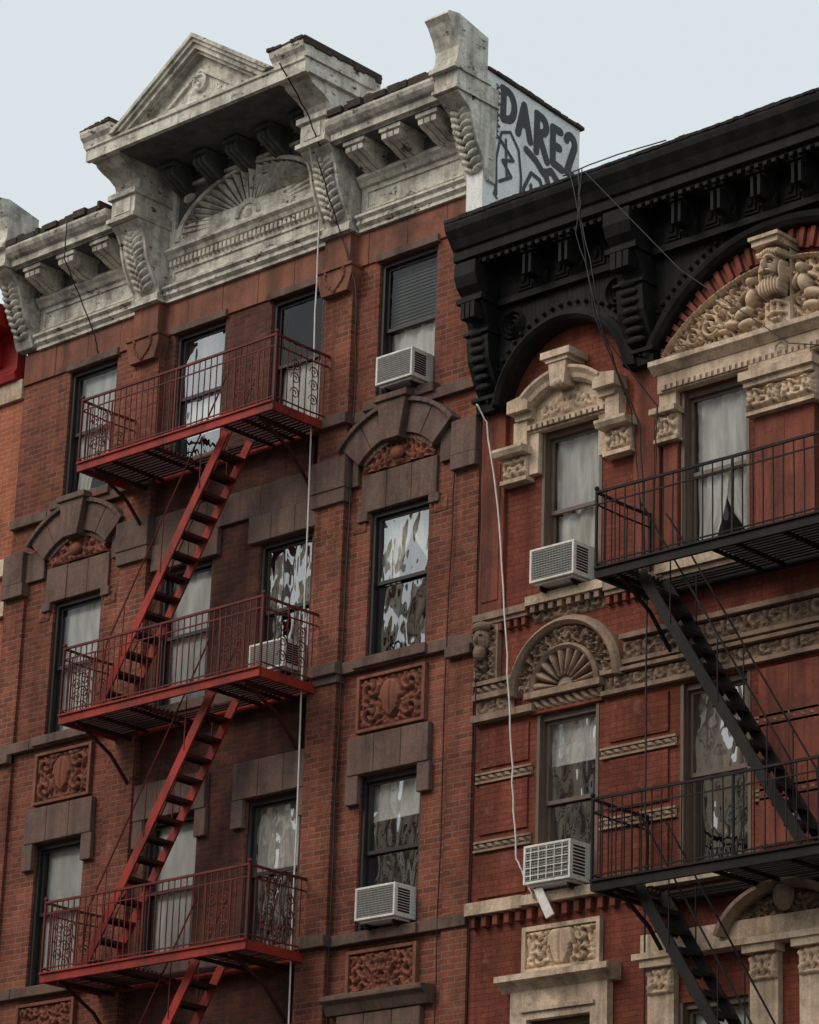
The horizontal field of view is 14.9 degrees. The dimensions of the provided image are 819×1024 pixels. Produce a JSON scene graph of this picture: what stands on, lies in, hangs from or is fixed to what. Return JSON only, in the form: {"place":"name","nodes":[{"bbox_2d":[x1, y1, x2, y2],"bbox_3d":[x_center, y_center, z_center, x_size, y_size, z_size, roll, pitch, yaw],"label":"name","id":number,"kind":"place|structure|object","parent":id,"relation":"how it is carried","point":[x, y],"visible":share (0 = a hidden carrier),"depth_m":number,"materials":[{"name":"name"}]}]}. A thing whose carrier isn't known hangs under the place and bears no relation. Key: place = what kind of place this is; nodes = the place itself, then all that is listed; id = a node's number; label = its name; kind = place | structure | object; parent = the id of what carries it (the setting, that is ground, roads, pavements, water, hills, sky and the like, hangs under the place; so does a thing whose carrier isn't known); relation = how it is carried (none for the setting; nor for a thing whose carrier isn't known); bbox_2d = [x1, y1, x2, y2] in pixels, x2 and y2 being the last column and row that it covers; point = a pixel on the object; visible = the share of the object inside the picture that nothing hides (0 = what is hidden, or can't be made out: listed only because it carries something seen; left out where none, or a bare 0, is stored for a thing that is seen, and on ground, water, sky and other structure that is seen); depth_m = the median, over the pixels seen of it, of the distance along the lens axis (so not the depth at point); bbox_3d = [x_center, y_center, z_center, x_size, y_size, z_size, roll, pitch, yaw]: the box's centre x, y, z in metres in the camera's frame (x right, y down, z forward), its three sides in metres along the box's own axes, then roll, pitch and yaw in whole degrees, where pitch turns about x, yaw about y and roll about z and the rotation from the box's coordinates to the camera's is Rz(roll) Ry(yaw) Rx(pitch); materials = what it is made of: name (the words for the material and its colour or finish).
{"place":"outdoors","nodes":[
{"label":"outdoors","id":0,"kind":"place"},
{"bbox_2d":[0,389,24,656],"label":"brick walls","id":1,"kind":"structure","parent":0,"point":[11,415],"depth_m":51.82,"materials":[{"name":"brick"}]},
{"bbox_2d":[0,379,24,618],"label":"stone trim","id":2,"kind":"structure","parent":1,"relation":"attached to","point":[12,392],"depth_m":52.19,"materials":[{"name":"beige stone"}]},
{"label":"roof","id":3,"kind":"object","parent":1,"relation":"on","visible":0},
{"bbox_2d":[0,304,26,386],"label":"red cornice","id":4,"kind":"structure","parent":3,"relation":"on","point":[12,364],"depth_m":52.39,"materials":[{"name":"red paint"}]},
{"bbox_2d":[0,0,818,354],"label":"sky","id":5,"kind":"structure","parent":0,"point":[634,74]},
{"label":"ground","id":6,"kind":"structure","parent":0,"visible":0},
{"bbox_2d":[0,237,479,1023],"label":"brick walls","id":7,"kind":"structure","parent":6,"relation":"on","point":[28,653],"depth_m":45.66,"materials":[{"name":"red brick"}]},
{"bbox_2d":[38,329,330,1023],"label":"fire escape","id":8,"kind":"object","parent":7,"relation":"attached to","point":[271,424],"visible":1,"depth_m":45.96,"materials":[{"name":"red paint"}]},
{"bbox_2d":[123,285,325,1023],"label":"bay brick wall","id":9,"kind":"structure","parent":7,"relation":"attached to","point":[250,735],"depth_m":46.61,"materials":[{"name":"brown brick"}]},
{"bbox_2d":[28,245,438,986],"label":"window frames","id":10,"kind":"structure","parent":7,"relation":"attached to","point":[378,583],"depth_m":46.83,"materials":[{"name":"black wood"}]},
{"bbox_2d":[19,438,447,1023],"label":"terracotta panels","id":11,"kind":"object","parent":7,"relation":"attached to","point":[391,698],"visible":1,"depth_m":45.08,"materials":[{"name":"brown ceramic"}]},
{"bbox_2d":[0,233,482,1023],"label":"brownstone trim","id":12,"kind":"structure","parent":7,"relation":"attached to","point":[274,509],"depth_m":46.03,"materials":[{"name":"brown stone"}]},
{"bbox_2d":[15,197,465,1023],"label":"terracotta trim","id":13,"kind":"structure","parent":12,"relation":"attached to","point":[141,335],"depth_m":48.29,"materials":[{"name":"stone"}]},
{"bbox_2d":[248,637,306,675],"bbox_3d":[-1.916,2.208,45.849,0.736,0.540,0.530,-16,-26,40],"label":"air conditioner","id":14,"kind":"object","parent":12,"relation":"on","point":[276,657],"visible":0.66,"depth_m":45.61,"materials":[{"name":"metal"}]},
{"bbox_2d":[315,154,356,1023],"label":"utility cable","id":15,"kind":"object","parent":12,"relation":"attached to","point":[344,591],"visible":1,"depth_m":45.22,"materials":[{"name":"grey rubber"}]},
{"bbox_2d":[354,882,416,930],"bbox_3d":[-0.300,5.430,42.980,0.756,0.560,0.530,-16,-26,40],"label":"air conditioner","id":16,"kind":"object","parent":12,"relation":"on","point":[385,905],"visible":1,"depth_m":42.78,"materials":[{"name":"metal"}]},
{"bbox_2d":[375,346,433,392],"bbox_3d":[-0.053,-1.997,45.675,0.726,0.550,0.530,-16,-26,40],"label":"air conditioner","id":17,"kind":"object","parent":12,"relation":"on","point":[411,366],"visible":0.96,"depth_m":45.48,"materials":[{"name":"metal"}]},
{"bbox_2d":[434,471,454,1023],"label":"utility cable","id":18,"kind":"object","parent":12,"relation":"attached to","point":[443,749],"visible":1,"depth_m":43.09,"materials":[{"name":"black rubber"}]},
{"bbox_2d":[0,10,498,355],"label":"cornice and pediment","id":19,"kind":"structure","parent":7,"relation":"attached to","point":[152,253],"depth_m":48.86,"materials":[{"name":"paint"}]},
{"bbox_2d":[64,218,98,353],"bbox_3d":[-5.306,-3.656,50.845,0.070,2.105,0.870,-17,-27,42],"label":"utility cable","id":20,"kind":"object","parent":19,"relation":"attached to","point":[76,287],"visible":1,"depth_m":50.77,"materials":[{"name":"black rubber"}]},
{"bbox_2d":[5,34,430,246],"bbox_3d":[-2.978,-5.851,49.281,9.524,1.191,1.774,-16,-26,40],"label":"roof flashing","id":21,"kind":"object","parent":19,"relation":"on","point":[332,112],"visible":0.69,"depth_m":47.64,"materials":[{"name":"metal"}]},
{"bbox_2d":[15,85,444,296],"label":"sooty soffits","id":22,"kind":"object","parent":19,"relation":"on","point":[239,133],"visible":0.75,"depth_m":49.31,"materials":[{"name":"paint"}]},
{"bbox_2d":[279,63,320,145],"bbox_3d":[-1.680,-6.122,47.362,0.763,1.213,0.152,12,-22,-25],"label":"utility cable","id":23,"kind":"object","parent":19,"relation":"attached to","point":[300,102],"visible":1,"depth_m":47.40,"materials":[{"name":"black rubber"}]},
{"bbox_2d":[288,136,319,1023],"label":"utility cable","id":24,"kind":"object","parent":19,"relation":"attached to","point":[304,596],"visible":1,"depth_m":45.61,"materials":[{"name":"grey rubber"}]},
{"bbox_2d":[70,260,436,944],"bbox_3d":[-2.351,5.361,46.254,8.100,17.620,0.755,-16,-26,40],"label":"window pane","id":25,"kind":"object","parent":7,"relation":"attached to","point":[404,620],"depth_m":45.77,"materials":[{"name":"clear glass"}]},
{"bbox_2d":[40,369,419,983],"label":"window shades","id":26,"kind":"object","parent":25,"relation":"attached to","point":[398,799],"depth_m":47.96,"materials":[{"name":"white fabric"}]},
{"bbox_2d":[59,320,434,875],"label":"curtains","id":27,"kind":"object","parent":25,"relation":"attached to","point":[276,849],"visible":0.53,"depth_m":45.52,"materials":[{"name":"fabric"}]},
{"bbox_2d":[188,332,311,615],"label":"drapes","id":28,"kind":"object","parent":25,"relation":"attached to","point":[289,576],"visible":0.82,"depth_m":46.91,"materials":[{"name":"grey fabric"}]},
{"bbox_2d":[392,258,436,335],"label":"venetian blinds","id":29,"kind":"object","parent":25,"relation":"attached to","point":[414,294],"visible":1,"depth_m":46.56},
{"bbox_2d":[467,248,818,1023],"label":"brick walls","id":30,"kind":"structure","parent":6,"relation":"on","point":[493,952],"depth_m":41.31,"materials":[{"name":"red brick"}]},
{"bbox_2d":[444,90,818,417],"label":"black cornice","id":31,"kind":"structure","parent":30,"relation":"attached to","point":[703,207],"depth_m":42.64,"materials":[{"name":"paint"}]},
{"bbox_2d":[476,404,533,898],"bbox_3d":[1.326,1.785,42.718,1.179,7.235,0.158,-13,-25,36],"label":"utility cable","id":32,"kind":"object","parent":31,"relation":"hanging from","point":[485,420],"visible":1,"depth_m":42.64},
{"bbox_2d":[444,87,818,223],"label":"roof edge flashing","id":33,"kind":"object","parent":31,"relation":"attached to","point":[545,186],"visible":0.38,"depth_m":42.57,"materials":[{"name":"black paint"}]},
{"bbox_2d":[575,168,640,509],"bbox_3d":[2.714,-2.396,42.303,0.984,4.851,0.265,8,-21,-16],"label":"utility cable","id":34,"kind":"object","parent":33,"relation":"attached to","point":[606,339],"visible":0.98,"depth_m":42.16,"materials":[{"name":"black rubber"}]},
{"bbox_2d":[569,173,657,506],"bbox_3d":[2.733,-2.409,42.268,1.233,4.853,0.251,2,-20,1],"label":"utility cable","id":35,"kind":"object","parent":33,"relation":"attached to","point":[610,343],"visible":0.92,"depth_m":42.15,"materials":[{"name":"black rubber"}]},
{"bbox_2d":[562,140,665,175],"bbox_3d":[2.800,-4.839,42.780,1.811,0.109,0.099,-16,-26,40],"label":"utility cable","id":36,"kind":"object","parent":33,"relation":"attached to","point":[615,155],"visible":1,"depth_m":42.73,"materials":[{"name":"black rubber"}]},
{"bbox_2d":[584,171,818,344],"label":"utility cable","id":37,"kind":"object","parent":33,"relation":"attached to","point":[692,277],"visible":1,"depth_m":41.23,"materials":[{"name":"black rubber"}]},
{"bbox_2d":[531,379,751,1023],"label":"window frames","id":38,"kind":"structure","parent":30,"relation":"attached to","point":[546,802],"depth_m":41.64,"materials":[{"name":"black wood"}]},
{"bbox_2d":[464,229,818,1023],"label":"cream stone trim","id":39,"kind":"structure","parent":30,"relation":"attached to","point":[566,989],"depth_m":40.86,"materials":[{"name":"beige stone"}]},
{"bbox_2d":[466,422,481,1023],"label":"drainpipe","id":40,"kind":"object","parent":39,"relation":"attached to","point":[474,739],"visible":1,"depth_m":42.56,"materials":[{"name":"black metal"}]},
{"bbox_2d":[523,838,590,918],"bbox_3d":[1.951,4.844,40.983,0.806,0.988,0.540,-16,-26,40],"label":"air conditioner","id":41,"kind":"object","parent":39,"relation":"attached to","point":[556,865],"visible":1,"depth_m":40.83,"materials":[{"name":"metal"}]},
{"bbox_2d":[529,539,594,592],"bbox_3d":[2.088,0.783,42.462,0.786,0.580,0.530,-16,-26,40],"label":"air conditioner","id":42,"kind":"object","parent":39,"relation":"on","point":[561,564],"visible":0.99,"depth_m":42.26,"materials":[{"name":"metal"}]},
{"bbox_2d":[578,169,647,1023],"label":"utility cable","id":43,"kind":"object","parent":39,"relation":"attached to","point":[646,597],"visible":0.87,"depth_m":41.06,"materials":[{"name":"black rubber"}]},
{"bbox_2d":[470,339,818,937],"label":"carved belts","id":44,"kind":"object","parent":39,"relation":"attached to","point":[556,659],"visible":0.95,"depth_m":41.33,"materials":[{"name":"stone"}]},
{"bbox_2d":[502,247,818,995],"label":"carved stone","id":45,"kind":"object","parent":39,"relation":"attached to","point":[713,318],"visible":0.99,"depth_m":40.97,"materials":[{"name":"beige stone"}]},
{"bbox_2d":[470,368,818,929],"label":"painted pilasters","id":46,"kind":"object","parent":30,"relation":"attached to","point":[794,685],"visible":0.82,"depth_m":40.64,"materials":[{"name":"red paint"}]},
{"bbox_2d":[554,467,747,860],"bbox_3d":[5.186,4.923,38.989,8.340,14.200,0.755,-16,-26,40],"label":"window pane","id":47,"kind":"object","parent":30,"relation":"attached to","point":[572,820],"depth_m":41.98,"materials":[{"name":"glass"}]},
{"bbox_2d":[551,717,748,1023],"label":"window shades","id":48,"kind":"object","parent":47,"relation":"attached to","point":[574,742],"depth_m":41.92,"materials":[{"name":"white fabric"}]},
{"bbox_2d":[557,390,746,546],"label":"curtains","id":49,"kind":"object","parent":47,"relation":"attached to","point":[721,426],"visible":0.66,"depth_m":41.88,"materials":[{"name":"fabric"}]},
{"bbox_2d":[696,685,747,776],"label":"drapes","id":50,"kind":"object","parent":47,"relation":"attached to","point":[717,747],"visible":0.58,"depth_m":40.35,"materials":[{"name":"grey fabric"}]},
{"bbox_2d":[589,430,818,1023],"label":"fire escape","id":51,"kind":"object","parent":30,"relation":"attached to","point":[776,545],"visible":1,"depth_m":38.98,"materials":[{"name":"black metal"}]},
{"bbox_2d":[659,225,818,357],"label":"brick arch ring","id":52,"kind":"object","parent":30,"relation":"attached to","point":[747,261],"visible":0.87,"depth_m":41.89,"materials":[{"name":"red brick"}]},
{"label":"roof","id":53,"kind":"object","parent":30,"relation":"attached to","visible":0},
{"bbox_2d":[466,70,579,211],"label":"parapet side wall","id":54,"kind":"structure","parent":53,"relation":"on","point":[479,190],"depth_m":46.35,"materials":[{"name":"white paint"}]},
{"bbox_2d":[493,83,577,199],"bbox_3d":[1.892,-5.172,46.589,0.013,1.989,1.962,-16,-26,40],"label":"graffiti","id":55,"kind":"object","parent":54,"relation":"attached to","point":[523,120],"visible":0.84,"depth_m":46.62,"materials":[{"name":"black paint"}]},
{"bbox_2d":[488,66,584,131],"bbox_3d":[1.773,-6.134,47.005,0.410,0.218,2.180,-16,-26,40],"label":"parapet coping","id":56,"kind":"object","parent":54,"relation":"on","point":[537,99],"visible":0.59,"depth_m":46.86,"materials":[{"name":"black metal"}]}
]}

